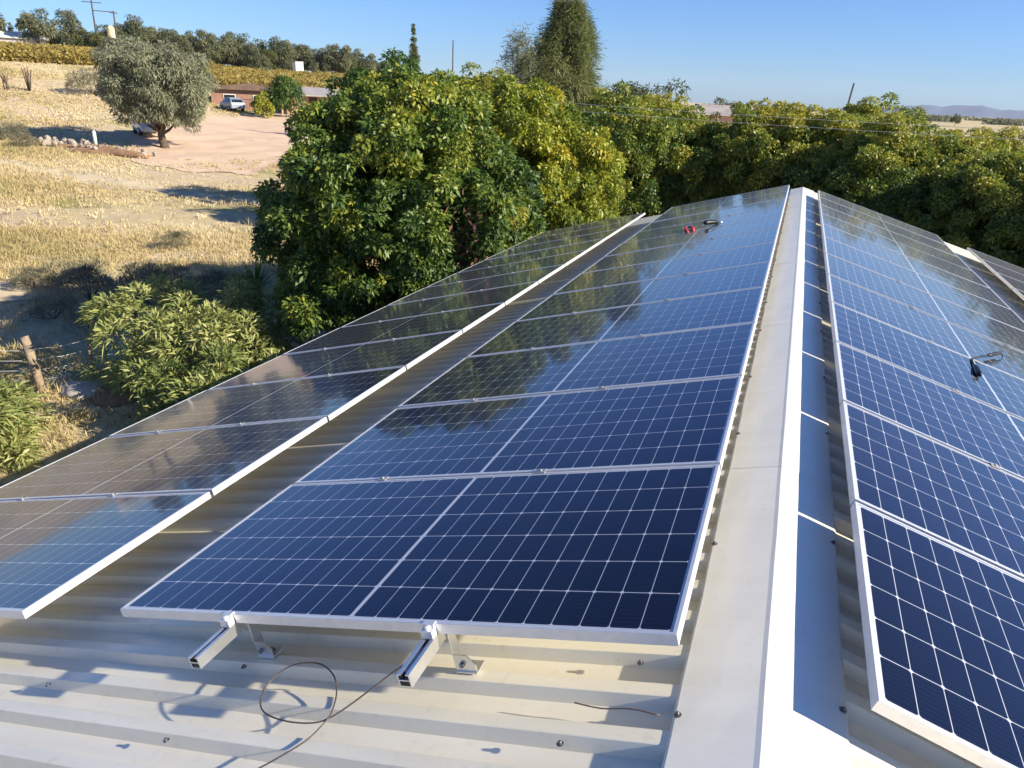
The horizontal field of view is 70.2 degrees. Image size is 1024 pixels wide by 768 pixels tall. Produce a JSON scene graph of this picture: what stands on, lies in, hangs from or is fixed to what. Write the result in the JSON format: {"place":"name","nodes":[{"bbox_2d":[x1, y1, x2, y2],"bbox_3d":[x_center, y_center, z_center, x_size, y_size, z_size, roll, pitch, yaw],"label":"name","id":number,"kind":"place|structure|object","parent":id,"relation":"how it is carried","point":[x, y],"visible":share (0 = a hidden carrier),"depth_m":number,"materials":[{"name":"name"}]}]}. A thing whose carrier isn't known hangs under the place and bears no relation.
{"place":"outdoors","nodes":[
{"label":"outdoors","id":0,"kind":"place"},
{"bbox_2d":[0,154,259,204],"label":"sandy track","id":1,"kind":"structure","parent":0,"point":[82,176],"depth_m":38.97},
{"bbox_2d":[0,57,1023,486],"bbox_3d":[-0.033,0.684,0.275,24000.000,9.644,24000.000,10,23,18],"label":"ground","id":2,"kind":"structure","parent":0,"point":[126,135],"depth_m":30.16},
{"bbox_2d":[0,121,34,139],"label":"field shrub","id":3,"kind":"object","parent":2,"relation":"on","point":[16,128],"visible":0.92,"depth_m":51.68,"materials":[{"name":"green plant"}]},
{"bbox_2d":[0,30,48,43],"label":"white shed","id":4,"kind":"structure","parent":2,"relation":"on","point":[10,36],"depth_m":154.79,"materials":[{"name":"paint"}]},
{"bbox_2d":[0,376,57,476],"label":"leafy bush","id":5,"kind":"object","parent":2,"relation":"on","point":[11,400],"visible":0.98,"depth_m":10.91,"materials":[{"name":"green plant"}]},
{"bbox_2d":[6,266,55,289],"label":"field shrub","id":6,"kind":"object","parent":2,"relation":"on","point":[31,272],"visible":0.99,"depth_m":19.39,"materials":[{"name":"green plant"}]},
{"bbox_2d":[0,280,69,301],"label":"sand patch","id":7,"kind":"object","parent":2,"relation":"on","point":[8,294],"visible":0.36,"depth_m":19.28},
{"bbox_2d":[14,8,58,43],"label":"hill tree","id":8,"kind":"object","parent":2,"relation":"on","point":[36,26],"visible":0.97,"depth_m":153.92,"materials":[{"name":"green plant"}]},
{"bbox_2d":[17,292,80,323],"bbox_3d":[-10.855,-1.864,17.217,1.348,0.725,1.332,4,22,3],"label":"field shrub","id":9,"kind":"object","parent":2,"relation":"on","point":[40,301],"visible":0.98,"depth_m":17.03,"materials":[{"name":"green plant"}]},
{"bbox_2d":[0,41,111,65],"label":"vineyard","id":10,"kind":"object","parent":2,"relation":"on","point":[42,52],"visible":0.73,"depth_m":92.74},
{"bbox_2d":[50,8,86,45],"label":"hill tree","id":11,"kind":"object","parent":2,"relation":"on","point":[70,30],"visible":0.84,"depth_m":160.47,"materials":[{"name":"green plant"}]},
{"bbox_2d":[38,255,113,290],"bbox_3d":[-11.861,-3.013,19.930,1.797,0.967,1.776,18,27,34],"label":"field shrub","id":12,"kind":"object","parent":2,"relation":"on","point":[54,276],"visible":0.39,"depth_m":19.62,"materials":[{"name":"green plant"}]},
{"bbox_2d":[58,381,102,400],"bbox_3d":[-7.895,0.086,13.466,1.203,0.171,0.714,10,23,18],"label":"sand heap","id":13,"kind":"object","parent":2,"relation":"on","point":[73,389],"visible":0.77,"depth_m":13.30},
{"bbox_2d":[63,67,101,94],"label":"field shrub","id":14,"kind":"object","parent":2,"relation":"on","point":[92,77],"visible":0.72,"depth_m":75.14,"materials":[{"name":"beige plant"}]},
{"bbox_2d":[43,258,133,299],"bbox_3d":[-11.015,-2.628,18.936,2.041,1.084,1.830,15,25,29],"label":"field shrub","id":15,"kind":"object","parent":2,"relation":"on","point":[85,277],"visible":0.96,"depth_m":18.82,"materials":[{"name":"green plant"}]},
{"bbox_2d":[59,308,119,335],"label":"field shrub","id":16,"kind":"object","parent":2,"relation":"on","point":[76,314],"visible":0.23,"depth_m":16.18,"materials":[{"name":"green plant"}]},
{"bbox_2d":[0,329,190,392],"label":"wire fence","id":17,"kind":"object","parent":2,"relation":"on","point":[33,364],"visible":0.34,"depth_m":13.33,"materials":[{"name":"brown wood"}]},
{"bbox_2d":[41,143,150,158],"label":"rubble bank","id":18,"kind":"structure","parent":2,"relation":"on","point":[117,152],"depth_m":48.95,"materials":[{"name":"stone"}]},
{"bbox_2d":[89,382,147,407],"bbox_3d":[-7.341,0.132,13.445,1.248,0.162,1.034,22,28,39],"label":"rock","id":19,"kind":"object","parent":2,"relation":"on","point":[115,399],"visible":0.51,"depth_m":13.14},
{"bbox_2d":[123,14,148,42],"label":"hill tree","id":20,"kind":"object","parent":2,"relation":"on","point":[134,30],"visible":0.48,"depth_m":171.45,"materials":[{"name":"green plant"}]},
{"bbox_2d":[117,259,173,289],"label":"field shrub","id":21,"kind":"object","parent":2,"relation":"on","point":[129,271],"visible":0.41,"depth_m":19.79,"materials":[{"name":"green plant"}]},
{"bbox_2d":[124,261,192,296],"bbox_3d":[-9.337,-2.744,19.271,1.788,1.064,1.834,-5,23,-19],"label":"field shrub","id":22,"kind":"object","parent":2,"relation":"on","point":[147,271],"visible":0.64,"depth_m":19.23,"materials":[{"name":"green plant"}]},
{"bbox_2d":[152,229,194,248],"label":"field shrub","id":23,"kind":"object","parent":2,"relation":"on","point":[171,235],"visible":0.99,"depth_m":25.09,"materials":[{"name":"green plant"}]},
{"bbox_2d":[123,340,251,427],"bbox_3d":[-4.992,0.069,12.185,2.762,1.763,2.435,-4,23,-17],"label":"leafy bush","id":24,"kind":"object","parent":2,"relation":"on","point":[183,389],"visible":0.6,"depth_m":11.71,"materials":[{"name":"green plant"}]},
{"bbox_2d":[0,58,377,471],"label":"dry grass","id":25,"kind":"structure","parent":2,"relation":"on","point":[34,246],"depth_m":27.75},
{"bbox_2d":[74,271,307,404],"bbox_3d":[-5.822,-0.832,13.651,4.290,2.292,3.868,-8,24,-25],"label":"leafy bush","id":26,"kind":"object","parent":2,"relation":"on","point":[195,323],"visible":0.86,"depth_m":13.08,"materials":[{"name":"green plant"}]},
{"bbox_2d":[129,248,271,261],"bbox_3d":[-8.167,-4.357,24.739,9.165,0.114,2.069,-2,22,-11],"label":"bare strip","id":27,"kind":"object","parent":2,"relation":"on","point":[157,255],"visible":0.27,"depth_m":24.11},
{"bbox_2d":[191,29,223,62],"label":"hill tree","id":28,"kind":"object","parent":2,"relation":"on","point":[206,45],"visible":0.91,"depth_m":174.95,"materials":[{"name":"green plant"}]},
{"bbox_2d":[181,268,239,302],"bbox_3d":[-8.059,-2.688,19.654,1.727,0.917,1.548,-16,29,-39],"label":"field shrub","id":29,"kind":"object","parent":2,"relation":"on","point":[213,276],"visible":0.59,"depth_m":19.54,"materials":[{"name":"green plant"}]},
{"bbox_2d":[131,114,307,174],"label":"dirt yard","id":30,"kind":"structure","parent":2,"relation":"on","point":[225,139],"depth_m":57.46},
{"bbox_2d":[88,34,221,148],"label":"acacia tree","id":31,"kind":"object","parent":30,"relation":"on","point":[157,86],"visible":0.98,"depth_m":50.70,"materials":[{"name":"green plant"}]},
{"bbox_2d":[215,34,240,64],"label":"hill tree","id":32,"kind":"object","parent":2,"relation":"on","point":[229,46],"visible":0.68,"depth_m":180.99,"materials":[{"name":"green plant"}]},
{"bbox_2d":[228,258,278,302],"bbox_3d":[-6.444,-2.536,18.606,1.625,1.452,1.780,10,23,18],"label":"yucca plant","id":33,"kind":"object","parent":2,"relation":"on","point":[257,273],"visible":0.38,"depth_m":18.63,"materials":[{"name":"green plant"}]},
{"bbox_2d":[250,91,275,117],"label":"leafy bush","id":34,"kind":"object","parent":2,"relation":"on","point":[261,105],"visible":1,"depth_m":81.72,"materials":[{"name":"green plant"}]},
{"bbox_2d":[187,58,347,88],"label":"vineyard","id":35,"kind":"object","parent":2,"relation":"on","point":[227,74],"visible":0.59,"depth_m":134.61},
{"bbox_2d":[211,83,338,113],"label":"farmhouse","id":36,"kind":"object","parent":2,"relation":"on","point":[246,91],"visible":0.22,"depth_m":88.89,"materials":[{"name":"pink brick"}]},
{"bbox_2d":[260,74,306,116],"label":"round tree","id":37,"kind":"object","parent":2,"relation":"on","point":[283,87],"visible":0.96,"depth_m":83.33,"materials":[{"name":"green plant"}]},
{"bbox_2d":[274,39,293,69],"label":"hill tree","id":38,"kind":"object","parent":2,"relation":"on","point":[285,55],"visible":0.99,"depth_m":182.48,"materials":[{"name":"green plant"}]},
{"bbox_2d":[329,45,353,72],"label":"hill tree","id":39,"kind":"object","parent":2,"relation":"on","point":[345,59],"visible":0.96,"depth_m":193.54,"materials":[{"name":"green plant"}]},
{"bbox_2d":[320,47,421,124],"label":"round tree","id":40,"kind":"object","parent":2,"relation":"on","point":[356,75],"visible":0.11,"depth_m":32.48,"materials":[{"name":"green plant"}]},
{"bbox_2d":[248,62,547,342],"bbox_3d":[-2.331,-3.176,14.734,5.915,6.089,5.966,10,23,18],"label":"broadleaf tree","id":41,"kind":"object","parent":2,"relation":"on","point":[402,213],"visible":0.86,"depth_m":12.88,"materials":[{"name":"green plant"}]},
{"bbox_2d":[403,61,509,163],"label":"broadleaf tree","id":42,"kind":"object","parent":2,"relation":"on","point":[480,80],"visible":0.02,"depth_m":26.18,"materials":[{"name":"green plant"}]},
{"bbox_2d":[0,187,1023,767],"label":"roofed house","id":43,"kind":"structure","parent":2,"relation":"on","point":[762,665],"depth_m":2.41,"materials":[{"name":"beige paint"}]},
{"bbox_2d":[17,234,554,500],"bbox_3d":[-1.063,-0.955,9.069,0.121,0.212,13.005,-6,17,24],"label":"mounting rail","id":44,"kind":"object","parent":43,"relation":"attached to","point":[157,431],"visible":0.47,"depth_m":5.38,"materials":[{"name":"metal"}]},
{"bbox_2d":[0,492,210,618],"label":"solar panel","id":45,"kind":"object","parent":44,"relation":"attached to","point":[51,550],"visible":1,"depth_m":3.60,"materials":[{"name":"glass"}]},
{"bbox_2d":[0,417,327,500],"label":"solar panel","id":46,"kind":"object","parent":44,"relation":"on","point":[213,461],"visible":0.96,"depth_m":4.60,"materials":[{"name":"glass"}]},
{"bbox_2d":[109,366,405,436],"bbox_3d":[-1.966,0.147,5.646,2.094,0.036,1.040,-6,17,24],"label":"solar panel","id":47,"kind":"object","parent":44,"relation":"attached to","point":[330,397],"visible":0.92,"depth_m":5.55,"materials":[{"name":"glass"}]},
{"bbox_2d":[342,281,537,326],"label":"solar panel","id":48,"kind":"object","parent":44,"relation":"attached to","point":[506,295],"visible":0.88,"depth_m":8.36,"materials":[{"name":"glass"}]},
{"bbox_2d":[425,250,586,287],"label":"solar panel","id":49,"kind":"object","parent":44,"relation":"attached to","point":[561,259],"visible":0.81,"depth_m":10.23,"materials":[{"name":"glass"}]},
{"bbox_2d":[458,238,604,272],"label":"solar panel","id":50,"kind":"object","parent":44,"relation":"attached to","point":[577,247],"visible":0.81,"depth_m":11.16,"materials":[{"name":"glass"}]},
{"bbox_2d":[485,229,620,259],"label":"solar panel","id":51,"kind":"object","parent":44,"relation":"on","point":[606,235],"visible":0.84,"depth_m":12.07,"materials":[{"name":"glass"}]},
{"bbox_2d":[508,220,633,248],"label":"solar panel","id":52,"kind":"object","parent":44,"relation":"attached to","point":[621,225],"visible":0.76,"depth_m":13.01,"materials":[{"name":"glass"}]},
{"bbox_2d":[528,213,644,239],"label":"solar panel","id":53,"kind":"object","parent":44,"relation":"attached to","point":[634,217],"visible":0.74,"depth_m":13.95,"materials":[{"name":"glass"}]},
{"bbox_2d":[258,662,403,767],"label":"loose cable","id":54,"kind":"object","parent":43,"relation":"on","point":[323,721],"visible":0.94,"depth_m":2.21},
{"bbox_2d":[108,246,559,496],"bbox_3d":[-0.331,-1.029,8.743,0.121,0.212,13.005,-6,17,24],"label":"mounting rail","id":55,"kind":"object","parent":43,"relation":"attached to","point":[114,494],"visible":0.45,"depth_m":5.06,"materials":[{"name":"metal"}]},
{"bbox_2d":[208,330,462,389],"bbox_3d":[-1.589,-0.203,6.572,2.094,0.036,1.040,-6,17,24],"label":"solar panel","id":56,"kind":"object","parent":55,"relation":"attached to","point":[408,352],"visible":0.9,"depth_m":6.49,"materials":[{"name":"glass"}]},
{"bbox_2d":[282,303,504,354],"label":"solar panel","id":57,"kind":"object","parent":55,"relation":"attached to","point":[464,320],"visible":0.91,"depth_m":7.42,"materials":[{"name":"glass"}]},
{"bbox_2d":[387,264,564,305],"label":"solar panel","id":58,"kind":"object","parent":55,"relation":"attached to","point":[539,275],"visible":0.88,"depth_m":9.29,"materials":[{"name":"glass"}]},
{"bbox_2d":[188,215,684,668],"bbox_3d":[1.321,-1.211,8.054,0.121,0.212,13.005,-6,17,24],"label":"mounting rail","id":59,"kind":"object","parent":43,"relation":"attached to","point":[213,646],"visible":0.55,"depth_m":2.50,"materials":[{"name":"metal"}]},
{"bbox_2d":[294,376,741,483],"bbox_3d":[0.042,0.244,3.705,2.094,0.036,1.040,-6,17,24],"label":"solar panel","id":60,"kind":"object","parent":59,"relation":"attached to","point":[684,423],"visible":0.9,"depth_m":3.58,"materials":[{"name":"glass"}]},
{"bbox_2d":[467,287,763,356],"bbox_3d":[0.796,-0.460,5.557,2.094,0.035,1.040,-6,17,24],"label":"solar panel","id":61,"kind":"object","parent":59,"relation":"attached to","point":[707,311],"visible":0.88,"depth_m":5.48,"materials":[{"name":"glass"}]},
{"bbox_2d":[517,261,770,320],"bbox_3d":[1.173,-0.810,6.483,2.094,0.035,1.040,-6,17,24],"label":"solar panel","id":62,"kind":"object","parent":59,"relation":"attached to","point":[743,277],"visible":0.86,"depth_m":6.41,"materials":[{"name":"glass"}]},
{"bbox_2d":[639,198,785,231],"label":"solar panel","id":63,"kind":"object","parent":59,"relation":"attached to","point":[722,213],"visible":0.71,"depth_m":11.09,"materials":[{"name":"glass"}]},
{"bbox_2d":[664,185,789,213],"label":"solar panel","id":64,"kind":"object","parent":59,"relation":"attached to","point":[732,198],"visible":0.64,"depth_m":12.96,"materials":[{"name":"glass"}]},
{"bbox_2d":[396,206,736,687],"bbox_3d":[2.053,-1.285,7.728,0.121,0.212,13.005,-6,17,24],"label":"mounting rail","id":65,"kind":"object","parent":43,"relation":"attached to","point":[414,666],"visible":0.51,"depth_m":2.18,"materials":[{"name":"metal"}]},
{"bbox_2d":[120,464,720,645],"bbox_3d":[-0.335,0.594,2.778,2.094,0.035,1.040,-6,17,24],"label":"solar panel","id":66,"kind":"object","parent":65,"relation":"attached to","point":[610,555],"visible":1,"depth_m":2.59,"materials":[{"name":"glass"}]},
{"bbox_2d":[398,322,755,407],"bbox_3d":[0.418,-0.110,4.630,2.094,0.037,1.040,-6,17,24],"label":"solar panel","id":67,"kind":"object","parent":65,"relation":"attached to","point":[707,353],"visible":0.91,"depth_m":4.53,"materials":[{"name":"glass"}]},
{"bbox_2d":[552,242,774,294],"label":"solar panel","id":68,"kind":"object","parent":65,"relation":"attached to","point":[748,255],"visible":0.84,"depth_m":7.35,"materials":[{"name":"glass"}]},
{"bbox_2d":[582,227,778,272],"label":"solar panel","id":69,"kind":"object","parent":65,"relation":"attached to","point":[766,236],"visible":0.86,"depth_m":8.28,"materials":[{"name":"glass"}]},
{"bbox_2d":[604,215,781,256],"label":"solar panel","id":70,"kind":"object","parent":65,"relation":"attached to","point":[710,233],"visible":0.88,"depth_m":9.21,"materials":[{"name":"glass"}]},
{"bbox_2d":[624,206,783,242],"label":"solar panel","id":71,"kind":"object","parent":65,"relation":"attached to","point":[730,219],"visible":0.68,"depth_m":10.15,"materials":[{"name":"glass"}]},
{"bbox_2d":[651,191,787,222],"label":"solar panel","id":72,"kind":"object","parent":65,"relation":"attached to","point":[726,205],"visible":0.78,"depth_m":11.99,"materials":[{"name":"glass"}]},
{"bbox_2d":[863,213,1000,469],"bbox_3d":[3.757,-0.965,7.215,0.121,0.158,12.970,25,27,12],"label":"mounting rail","id":73,"kind":"object","parent":43,"relation":"attached to","point":[992,464],"visible":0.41,"depth_m":4.41,"materials":[{"name":"metal"}]},
{"bbox_2d":[850,501,1023,767],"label":"solar panel","id":74,"kind":"object","parent":73,"relation":"attached to","point":[943,628],"visible":1,"depth_m":2.10,"materials":[{"name":"glass"}]},
{"bbox_2d":[493,21,539,83],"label":"casuarina tree","id":75,"kind":"object","parent":2,"relation":"on","point":[518,48],"visible":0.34,"depth_m":43.56,"materials":[{"name":"green plant"}]},
{"bbox_2d":[458,73,628,244],"bbox_3d":[0.268,-4.431,18.202,4.832,6.084,4.882,10,23,18],"label":"broadleaf tree","id":76,"kind":"object","parent":2,"relation":"on","point":[546,139],"visible":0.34,"depth_m":16.84,"materials":[{"name":"green plant"}]},
{"bbox_2d":[514,51,594,112],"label":"acacia tree","id":77,"kind":"object","parent":2,"relation":"on","point":[574,88],"visible":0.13,"depth_m":30.76,"materials":[{"name":"green plant"}]},
{"bbox_2d":[518,0,609,103],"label":"casuarina tree","id":78,"kind":"object","parent":2,"relation":"on","point":[569,27],"visible":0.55,"depth_m":70.52,"materials":[{"name":"green plant"}]},
{"bbox_2d":[573,80,687,220],"bbox_3d":[3.447,-7.782,26.778,5.781,6.244,5.742,10,23,18],"label":"broadleaf tree","id":79,"kind":"object","parent":2,"relation":"on","point":[623,137],"visible":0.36,"depth_m":24.87,"materials":[{"name":"green plant"}]},
{"bbox_2d":[621,92,709,215],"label":"broadleaf tree","id":80,"kind":"object","parent":2,"relation":"on","point":[653,103],"visible":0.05,"depth_m":26.13,"materials":[{"name":"green plant"}]},
{"bbox_2d":[630,119,771,210],"bbox_3d":[6.735,-7.324,27.560,5.497,5.155,5.184,3,22,0],"label":"broadleaf tree","id":81,"kind":"object","parent":2,"relation":"on","point":[702,189],"visible":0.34,"depth_m":25.47,"materials":[{"name":"green plant"}]},
{"bbox_2d":[709,97,879,198],"bbox_3d":[9.582,-6.791,25.640,5.406,6.094,5.772,-4,23,-17],"label":"broadleaf tree","id":82,"kind":"object","parent":2,"relation":"on","point":[767,168],"visible":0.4,"depth_m":24.12,"materials":[{"name":"green plant"}]},
{"bbox_2d":[759,112,898,190],"bbox_3d":[11.817,-6.841,26.390,5.702,5.671,6.046,19,27,35],"label":"broadleaf tree","id":83,"kind":"object","parent":2,"relation":"on","point":[861,119],"visible":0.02,"depth_m":24.87,"materials":[{"name":"green plant"}]},
{"bbox_2d":[705,103,1023,125],"bbox_3d":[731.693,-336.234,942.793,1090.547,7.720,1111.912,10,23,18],"label":"wood","id":84,"kind":"object","parent":2,"relation":"on","point":[996,121],"visible":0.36,"depth_m":562.90,"materials":[{"name":"green plant"}]},
{"bbox_2d":[842,92,930,137],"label":"broadleaf tree","id":85,"kind":"object","parent":2,"relation":"on","point":[869,108],"visible":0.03,"depth_m":28.39,"materials":[{"name":"green plant"}]},
{"bbox_2d":[812,106,963,234],"bbox_3d":[12.051,-5.854,23.463,5.366,5.835,5.403,6,22,7],"label":"broadleaf tree","id":86,"kind":"object","parent":2,"relation":"on","point":[884,155],"visible":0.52,"depth_m":22.05,"materials":[{"name":"green plant"}]},
{"bbox_2d":[870,129,1009,233],"bbox_3d":[14.060,-5.677,24.297,5.178,5.467,4.850,11,23,19],"label":"broadleaf tree","id":87,"kind":"object","parent":2,"relation":"on","point":[970,146],"visible":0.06,"depth_m":22.77,"materials":[{"name":"green plant"}]},
{"bbox_2d":[894,149,1023,268],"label":"broadleaf tree","id":88,"kind":"object","parent":2,"relation":"on","point":[986,186],"visible":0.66,"depth_m":19.89,"materials":[{"name":"green plant"}]},
{"bbox_2d":[932,125,1023,166],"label":"broadleaf tree","id":89,"kind":"object","parent":2,"relation":"on","point":[1016,145],"visible":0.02,"depth_m":26.07,"materials":[{"name":"green plant"}]},
{"bbox_2d":[0,0,1023,110],"label":"sky","id":90,"kind":"structure","parent":0,"point":[941,53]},
{"bbox_2d":[690,104,733,130],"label":"plain shed","id":91,"kind":"structure","parent":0,"point":[725,111],"depth_m":109.54,"materials":[{"name":"white paint"}]},
{"bbox_2d":[826,105,1023,118],"bbox_3d":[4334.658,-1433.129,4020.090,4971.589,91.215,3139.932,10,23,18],"label":"hills","id":92,"kind":"structure","parent":0,"point":[975,111],"depth_m":4771.08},
{"bbox_3d":[4.470,-0.626,7.054,0.121,0.159,12.970,25,27,12],"label":"mounting rail","id":93,"kind":"object","parent":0,"visible":0},
{"bbox_2d":[817,190,945,244],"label":"solar panel","id":94,"kind":"object","parent":93,"relation":"attached to","point":[890,220],"visible":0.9,"depth_m":12.20,"materials":[{"name":"glass"}]},
{"bbox_2d":[818,197,957,256],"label":"solar panel","id":95,"kind":"object","parent":93,"relation":"attached to","point":[886,226],"visible":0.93,"depth_m":11.28,"materials":[{"name":"glass"}]},
{"bbox_2d":[819,204,971,270],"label":"solar panel","id":96,"kind":"object","parent":93,"relation":"attached to","point":[891,235],"visible":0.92,"depth_m":10.37,"materials":[{"name":"glass"}]},
{"bbox_2d":[820,213,990,288],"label":"solar panel","id":97,"kind":"object","parent":93,"relation":"attached to","point":[918,255],"visible":0.91,"depth_m":9.42,"materials":[{"name":"glass"}]},
{"bbox_2d":[821,223,1011,309],"bbox_3d":[4.645,-1.397,8.526,2.094,0.036,1.040,25,27,12],"label":"solar panel","id":98,"kind":"object","parent":93,"relation":"attached to","point":[922,268],"visible":0.91,"depth_m":8.49,"materials":[{"name":"glass"}]},
{"bbox_2d":[822,236,1023,330],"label":"solar panel","id":99,"kind":"object","parent":93,"relation":"attached to","point":[969,301],"visible":0.94,"depth_m":7.57,"materials":[{"name":"glass"}]},
{"bbox_2d":[824,253,1023,352],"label":"solar panel","id":100,"kind":"object","parent":93,"relation":"attached to","point":[945,310],"visible":0.94,"depth_m":6.66,"materials":[{"name":"glass"}]},
{"bbox_2d":[826,274,1023,379],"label":"solar panel","id":101,"kind":"object","parent":93,"relation":"attached to","point":[913,321],"visible":0.9,"depth_m":5.77,"materials":[{"name":"glass"}]},
{"bbox_2d":[829,302,1023,419],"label":"solar panel","id":102,"kind":"object","parent":93,"relation":"attached to","point":[945,367],"visible":0.85,"depth_m":4.85,"materials":[{"name":"glass"}]},
{"bbox_2d":[833,341,1023,479],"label":"solar panel","id":103,"kind":"object","parent":93,"relation":"attached to","point":[964,424],"visible":0.98,"depth_m":3.94,"materials":[{"name":"glass"}]},
{"bbox_2d":[839,401,1023,578],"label":"solar panel","id":104,"kind":"object","parent":93,"relation":"attached to","point":[972,506],"visible":0.97,"depth_m":3.03,"materials":[{"name":"glass"}]},
{"bbox_3d":[6.753,0.490,6.485,0.121,0.159,12.970,25,27,12],"label":"mounting rail","id":105,"kind":"object","parent":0,"visible":0},
{"bbox_2d":[967,247,1023,274],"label":"solar panel","id":106,"kind":"object","parent":105,"relation":"attached to","point":[978,255],"visible":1,"depth_m":11.82,"materials":[{"name":"glass"}]},
{"bbox_2d":[979,259,1023,281],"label":"solar panel","id":107,"kind":"object","parent":105,"relation":"attached to","point":[992,267],"visible":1,"depth_m":10.92,"materials":[{"name":"glass"}]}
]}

